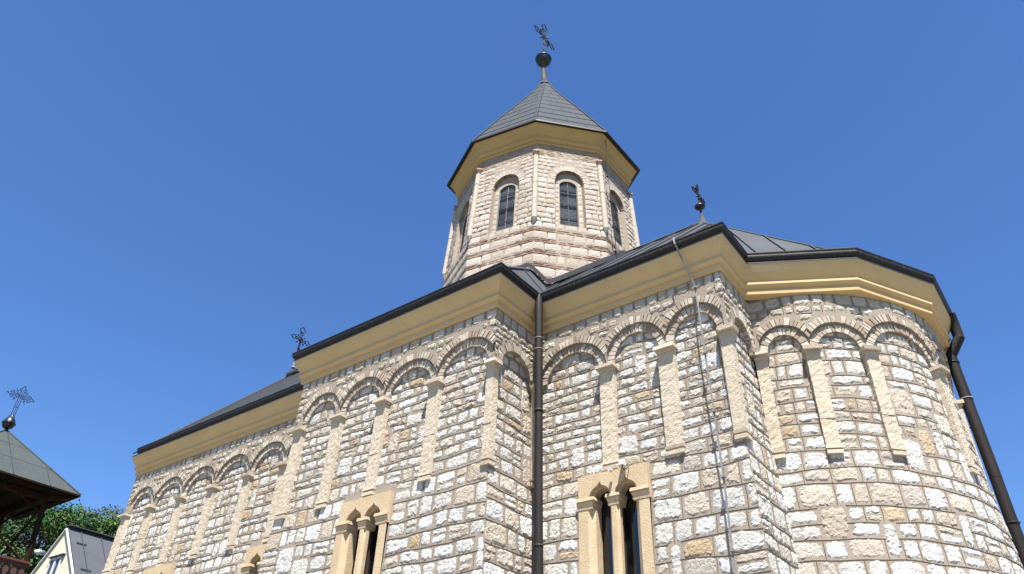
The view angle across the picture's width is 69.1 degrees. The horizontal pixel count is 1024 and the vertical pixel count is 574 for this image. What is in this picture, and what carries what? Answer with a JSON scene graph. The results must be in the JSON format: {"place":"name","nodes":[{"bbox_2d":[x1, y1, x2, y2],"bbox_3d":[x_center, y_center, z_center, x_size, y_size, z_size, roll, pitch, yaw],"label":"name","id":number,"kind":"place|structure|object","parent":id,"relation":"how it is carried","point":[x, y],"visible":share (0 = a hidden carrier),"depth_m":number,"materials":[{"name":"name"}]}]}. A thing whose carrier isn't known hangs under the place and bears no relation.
{"place":"outdoors","nodes":[
{"label":"outdoors","id":0,"kind":"place"},
{"bbox_2d":[0,386,80,573],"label":"bell tower","id":1,"kind":"structure","parent":0,"point":[31,482],"depth_m":20.67,"materials":[{"name":"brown metal"}]},
{"bbox_2d":[34,549,45,554],"bbox_3d":[-12.609,7.078,19.850,0.140,0.130,0.277,-22,-42,30],"label":"bulkhead lamp","id":2,"kind":"object","parent":1,"relation":"attached to","point":[40,552],"visible":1,"depth_m":19.82,"materials":[{"name":"white paint"}]},
{"bbox_2d":[31,524,114,573],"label":"house","id":3,"kind":"structure","parent":0,"point":[74,549],"depth_m":35.98,"materials":[{"name":"white paint"}]},
{"bbox_2d":[45,553,65,573],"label":"window","id":4,"kind":"structure","parent":3,"relation":"in","point":[55,561],"depth_m":35.48,"materials":[{"name":"white paint"}]},
{"bbox_2d":[0,0,1023,565],"label":"sky","id":5,"kind":"structure","parent":0,"point":[188,188],"materials":[{"name":"blue"}]},
{"bbox_2d":[101,23,1023,573],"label":"church","id":6,"kind":"structure","parent":0,"point":[533,369],"depth_m":10.69,"materials":[{"name":"stone"}]},
{"bbox_2d":[143,563,175,573],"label":"twin window","id":7,"kind":"structure","parent":6,"relation":"in","point":[167,568],"depth_m":14.94,"materials":[{"name":"beige stone"}]},
{"bbox_2d":[241,544,265,573],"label":"twin window","id":8,"kind":"structure","parent":6,"relation":"in","point":[254,555],"depth_m":13.30,"materials":[{"name":"beige stone"}]},
{"bbox_2d":[329,490,393,573],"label":"twin window","id":9,"kind":"structure","parent":6,"relation":"in","point":[361,528],"depth_m":10.70,"materials":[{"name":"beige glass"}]},
{"bbox_2d":[460,214,467,251],"bbox_3d":[-1.104,-1.252,17.821,0.119,1.474,0.464,17,-38,-19],"label":"drum window","id":10,"kind":"structure","parent":6,"relation":"in","point":[461,247],"depth_m":18.00,"materials":[{"name":"grey glass"}]},
{"bbox_2d":[496,185,515,230],"bbox_3d":[-0.122,-1.801,16.995,0.466,1.474,0.111,-15,-39,22],"label":"drum window","id":11,"kind":"structure","parent":6,"relation":"in","point":[505,217],"depth_m":17.00,"materials":[{"name":"grey glass"}]},
{"bbox_2d":[559,182,578,226],"bbox_3d":[1.277,-1.864,16.823,0.456,1.474,0.113,8,-36,-8],"label":"drum window","id":12,"kind":"structure","parent":6,"relation":"in","point":[567,190],"depth_m":16.82,"materials":[{"name":"grey glass"}]},
{"bbox_2d":[576,462,654,573],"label":"twin window","id":13,"kind":"structure","parent":6,"relation":"in","point":[614,511],"depth_m":9.48,"materials":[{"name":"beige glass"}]},
{"bbox_2d":[610,202,621,246],"bbox_3d":[2.390,-1.451,17.331,0.124,1.474,0.467,-22,-42,30],"label":"drum window","id":14,"kind":"structure","parent":6,"relation":"in","point":[617,236],"depth_m":17.41,"materials":[{"name":"grey glass"}]},
{"bbox_2d":[607,459,629,471],"bbox_3d":[1.386,2.335,9.680,0.280,0.162,0.108,-22,-42,30],"label":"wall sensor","id":15,"kind":"object","parent":6,"relation":"attached to","point":[622,463],"depth_m":9.65,"materials":[{"name":"white paint"}]},
{"bbox_3d":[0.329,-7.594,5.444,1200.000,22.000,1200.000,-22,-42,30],"label":"ground","id":16,"kind":"structure","parent":0,"visible":0},
{"bbox_2d":[0,518,31,554],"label":"broadleaf tree","id":17,"kind":"object","parent":16,"relation":"on","point":[5,523],"visible":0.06,"depth_m":55.52,"materials":[{"name":"green plant"}]},
{"bbox_2d":[0,499,86,573],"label":"broadleaf tree","id":18,"kind":"object","parent":16,"relation":"on","point":[53,525],"visible":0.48,"depth_m":49.13,"materials":[{"name":"green plant"}]},
{"bbox_2d":[23,505,111,560],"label":"broadleaf tree","id":19,"kind":"object","parent":16,"relation":"on","point":[94,524],"visible":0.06,"depth_m":55.46,"materials":[{"name":"green plant"}]},
{"bbox_2d":[92,504,123,530],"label":"broadleaf tree","id":20,"kind":"object","parent":16,"relation":"on","point":[112,514],"visible":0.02,"depth_m":64.38,"materials":[{"name":"green plant"}]},
{"bbox_2d":[96,517,120,536],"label":"broadleaf tree","id":21,"kind":"object","parent":16,"relation":"on","point":[110,527],"visible":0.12,"depth_m":54.43,"materials":[{"name":"green plant"}]}
]}

